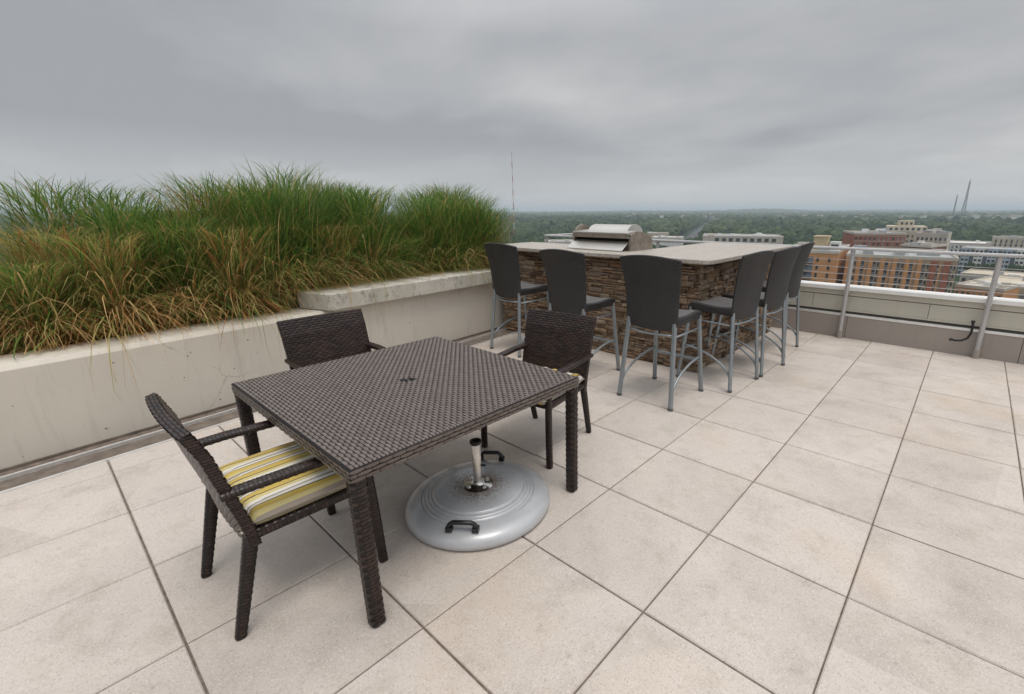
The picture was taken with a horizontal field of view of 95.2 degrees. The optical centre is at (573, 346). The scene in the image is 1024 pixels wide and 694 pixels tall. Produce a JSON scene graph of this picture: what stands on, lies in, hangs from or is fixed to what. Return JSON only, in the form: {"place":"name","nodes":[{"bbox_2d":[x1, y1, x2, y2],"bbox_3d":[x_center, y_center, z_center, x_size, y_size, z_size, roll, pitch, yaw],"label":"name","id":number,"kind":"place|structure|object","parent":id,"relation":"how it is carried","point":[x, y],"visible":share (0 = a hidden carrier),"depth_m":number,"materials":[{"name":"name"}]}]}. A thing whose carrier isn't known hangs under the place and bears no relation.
{"place":"outdoors","nodes":[
{"label":"outdoors","id":0,"kind":"place"},
{"bbox_2d":[0,327,1023,693],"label":"roof deck","id":1,"kind":"structure","parent":0,"point":[756,589],"depth_m":2.13,"materials":[{"name":"tile"}]},
{"bbox_2d":[145,393,387,640],"bbox_3d":[-1.262,0.582,1.978,0.591,0.865,0.637,13,21,38],"label":"wicker armchair","id":2,"kind":"object","parent":1,"relation":"on","point":[254,498],"visible":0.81,"depth_m":1.79,"materials":[{"name":"wicker"}]},
{"bbox_2d":[276,308,385,369],"bbox_3d":[-1.524,0.239,3.150,0.637,0.865,0.591,13,21,38],"label":"wicker armchair","id":3,"kind":"object","parent":1,"relation":"on","point":[313,340],"visible":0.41,"depth_m":3.20,"materials":[{"name":"wicker"}]},
{"bbox_2d":[231,336,578,627],"bbox_3d":[-0.868,0.502,2.533,1.323,0.696,1.238,13,21,38],"label":"wicker table","id":4,"kind":"object","parent":1,"relation":"on","point":[354,422],"visible":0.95,"depth_m":2.19,"materials":[{"name":"brown wicker"}]},
{"bbox_2d":[405,438,549,551],"bbox_3d":[-0.515,0.676,2.491,0.770,0.387,0.770,1,16,2],"label":"umbrella base","id":5,"kind":"object","parent":1,"relation":"on","point":[478,502],"visible":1,"depth_m":2.37,"materials":[{"name":"silver metal"}]},
{"bbox_2d":[484,243,548,357],"bbox_3d":[-0.603,-0.572,5.272,0.554,1.226,0.648,15,22,41],"label":"bar stool","id":6,"kind":"object","parent":1,"relation":"on","point":[503,259],"visible":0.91,"depth_m":5.03,"materials":[{"name":"silver metal"}]},
{"bbox_2d":[481,308,596,468],"bbox_3d":[-0.233,0.238,3.149,0.591,0.865,0.636,10,19,30],"label":"wicker armchair","id":7,"kind":"object","parent":1,"relation":"on","point":[559,341],"visible":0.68,"depth_m":3.23,"materials":[{"name":"wicker"}]},
{"bbox_2d":[539,249,619,370],"bbox_3d":[0.071,-0.336,4.461,0.554,1.226,0.648,15,22,41],"label":"bar stool","id":8,"kind":"object","parent":1,"relation":"on","point":[565,271],"visible":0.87,"depth_m":4.20,"materials":[{"name":"wicker"}]},
{"bbox_2d":[503,242,791,371],"bbox_3d":[0.811,-0.767,6.116,3.100,1.118,2.415,13,21,38],"label":"bar counter","id":9,"kind":"object","parent":1,"relation":"on","point":[709,270],"visible":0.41,"depth_m":5.01,"materials":[{"name":"stone"}]},
{"bbox_2d":[567,224,652,250],"bbox_3d":[0.429,-1.292,5.420,0.828,0.280,0.597,13,21,38],"label":"gas grill","id":10,"kind":"object","parent":9,"relation":"on","point":[610,237],"visible":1,"depth_m":5.26,"materials":[{"name":"metal"}]},
{"bbox_2d":[617,255,702,410],"bbox_3d":[0.755,-0.174,3.906,0.554,1.226,0.648,14,21,39],"label":"bar stool","id":11,"kind":"object","parent":1,"relation":"on","point":[652,285],"visible":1,"depth_m":3.67,"materials":[{"name":"wicker"}]},
{"bbox_2d":[676,250,774,392],"bbox_3d":[1.393,-0.284,4.278,0.554,1.226,0.648,-15,22,-41],"label":"bar stool","id":12,"kind":"object","parent":1,"relation":"on","point":[743,303],"visible":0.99,"depth_m":4.06,"materials":[{"name":"wicker"}]},
{"bbox_2d":[711,247,801,376],"bbox_3d":[1.823,-0.399,4.671,0.554,1.226,0.648,-15,22,-42],"label":"bar stool","id":13,"kind":"object","parent":1,"relation":"on","point":[773,296],"visible":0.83,"depth_m":4.42,"materials":[{"name":"wicker"}]},
{"bbox_2d":[743,242,814,349],"bbox_3d":[2.285,-0.581,5.292,0.648,1.226,0.554,13,21,38],"label":"bar stool","id":14,"kind":"object","parent":1,"relation":"on","point":[793,290],"visible":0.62,"depth_m":5.05,"materials":[{"name":"wicker"}]},
{"bbox_2d":[544,233,1023,358],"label":"railing","id":15,"kind":"object","parent":1,"relation":"on","point":[988,304],"visible":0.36,"depth_m":5.22,"materials":[{"name":"silver metal"}]},
{"bbox_2d":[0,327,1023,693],"bbox_3d":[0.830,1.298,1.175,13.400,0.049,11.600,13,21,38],"label":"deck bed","id":16,"kind":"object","parent":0,"point":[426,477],"depth_m":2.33,"materials":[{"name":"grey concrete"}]},
{"bbox_2d":[0,267,503,468],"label":"planter wall","id":17,"kind":"structure","parent":16,"relation":"on","point":[50,404],"depth_m":3.57,"materials":[{"name":"paint"}]},
{"bbox_2d":[6,307,299,353],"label":"planter soil","id":18,"kind":"structure","parent":17,"relation":"in","point":[146,331],"depth_m":3.96,"materials":[{"name":"brown soil"}]},
{"bbox_2d":[0,157,527,397],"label":"ornamental grass","id":19,"kind":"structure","parent":18,"relation":"on","point":[267,251],"depth_m":4.04,"materials":[{"name":"plant"}]},
{"bbox_2d":[0,327,517,493],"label":"drain channel","id":20,"kind":"object","parent":16,"relation":"on","point":[34,477],"visible":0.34,"depth_m":3.14,"materials":[{"name":"metal"}]},
{"bbox_2d":[771,280,1023,364],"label":"parapet","id":21,"kind":"structure","parent":16,"relation":"on","point":[927,320],"depth_m":5.39,"materials":[{"name":"concrete"}]},
{"bbox_2d":[949,320,975,340],"bbox_3d":[4.219,-0.174,5.043,0.191,0.245,0.045,8,18,27],"label":"drain hose","id":22,"kind":"object","parent":21,"relation":"attached to","point":[971,330],"visible":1,"depth_m":5.01,"materials":[{"name":"black plastic"}]},
{"bbox_2d":[0,0,1023,211],"label":"sky","id":23,"kind":"structure","parent":0,"point":[597,105],"materials":[{"name":"grey"}]},
{"bbox_2d":[544,239,572,243],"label":"parking garage","id":24,"kind":"structure","parent":0,"point":[566,241],"depth_m":378.18,"materials":[{"name":"concrete"}]},
{"bbox_2d":[647,232,668,236],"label":"school building","id":25,"kind":"structure","parent":0,"point":[650,234],"depth_m":498.35,"materials":[{"name":"concrete"}]},
{"bbox_2d":[651,235,683,246],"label":"warehouse","id":26,"kind":"structure","parent":0,"point":[671,244],"depth_m":436.12,"materials":[{"name":"concrete"}]},
{"bbox_2d":[684,223,705,239],"bbox_3d":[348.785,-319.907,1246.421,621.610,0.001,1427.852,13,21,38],"label":"road","id":27,"kind":"structure","parent":0,"point":[694,234],"depth_m":933.54,"materials":[{"name":"grey asphalt"}]},
{"bbox_2d":[703,233,783,243],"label":"parking garage","id":28,"kind":"structure","parent":0,"point":[754,238],"depth_m":368.32,"materials":[{"name":"concrete"}]},
{"bbox_2d":[675,221,959,292],"bbox_3d":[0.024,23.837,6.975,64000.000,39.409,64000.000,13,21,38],"label":"terrain","id":29,"kind":"structure","parent":0,"point":[693,229],"depth_m":918.85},
{"bbox_2d":[0,208,1023,272],"bbox_3d":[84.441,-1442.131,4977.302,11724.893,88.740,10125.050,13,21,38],"label":"woods","id":30,"kind":"object","parent":29,"relation":"on","point":[793,226],"visible":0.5,"depth_m":930.74,"materials":[{"name":"green plant"}]},
{"bbox_2d":[511,153,514,233],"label":"radio mast","id":31,"kind":"object","parent":29,"relation":"on","point":[513,196],"visible":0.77,"depth_m":566.94,"materials":[{"name":"metal"}]},
{"bbox_2d":[952,194,957,216],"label":"lattice tower","id":32,"kind":"structure","parent":29,"relation":"on","point":[954,206],"depth_m":1353.61,"materials":[{"name":"metal"}]},
{"bbox_2d":[959,179,970,217],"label":"lattice tower","id":33,"kind":"structure","parent":29,"relation":"on","point":[966,196],"depth_m":1261.89,"materials":[{"name":"metal"}]},
{"bbox_2d":[964,262,980,269],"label":"street tree","id":34,"kind":"object","parent":29,"relation":"on","point":[970,267],"visible":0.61,"depth_m":305.45,"materials":[{"name":"green plant"}]},
{"bbox_2d":[978,262,995,269],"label":"street tree","id":35,"kind":"object","parent":29,"relation":"on","point":[988,266],"visible":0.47,"depth_m":295.40,"materials":[{"name":"green plant"}]},
{"bbox_2d":[954,280,1020,298],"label":"shop row","id":36,"kind":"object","parent":29,"relation":"on","point":[1009,289],"visible":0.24,"depth_m":179.94,"materials":[{"name":"beige brick"}]},
{"bbox_2d":[959,269,1023,281],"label":"shop row","id":37,"kind":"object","parent":29,"relation":"on","point":[978,273],"visible":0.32,"depth_m":258.03,"materials":[{"name":"concrete"}]},
{"bbox_2d":[975,275,1023,298],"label":"shop row","id":38,"kind":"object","parent":29,"relation":"on","point":[1016,281],"visible":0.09,"depth_m":209.29,"materials":[{"name":"concrete"}]},
{"bbox_2d":[1005,263,1023,271],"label":"street tree","id":39,"kind":"object","parent":29,"relation":"on","point":[1011,266],"visible":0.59,"depth_m":287.01,"materials":[{"name":"green plant"}]},
{"bbox_2d":[795,235,849,283],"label":"apartment block","id":40,"kind":"structure","parent":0,"point":[831,255],"depth_m":182.41,"materials":[{"name":"orange brick"}]},
{"bbox_2d":[842,229,906,247],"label":"apartment building","id":41,"kind":"structure","parent":0,"point":[882,238],"depth_m":263.94,"materials":[{"name":"red brick"}]},
{"bbox_2d":[842,245,959,292],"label":"apartment block","id":42,"kind":"structure","parent":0,"point":[902,259],"depth_m":174.15,"materials":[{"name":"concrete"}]},
{"bbox_2d":[877,220,942,243],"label":"stepped building","id":43,"kind":"structure","parent":0,"point":[910,228],"depth_m":301.05,"materials":[{"name":"concrete"}]},
{"bbox_2d":[900,241,947,249],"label":"apartment building","id":44,"kind":"structure","parent":0,"point":[919,245],"depth_m":227.96,"materials":[{"name":"red brick"}]},
{"bbox_2d":[915,230,951,250],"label":"apartment building","id":45,"kind":"structure","parent":0,"point":[936,236],"depth_m":269.67,"materials":[{"name":"concrete"}]},
{"bbox_2d":[948,240,990,256],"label":"office building","id":46,"kind":"structure","parent":0,"point":[955,245],"depth_m":380.28,"materials":[{"name":"concrete"}]},
{"bbox_2d":[956,245,1023,275],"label":"apartment building","id":47,"kind":"structure","parent":0,"point":[976,260],"depth_m":319.96,"materials":[{"name":"stone"}]},
{"bbox_2d":[990,235,1023,246],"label":"apartment building","id":48,"kind":"structure","parent":0,"point":[1010,241],"depth_m":339.33,"materials":[{"name":"concrete"}]}
]}

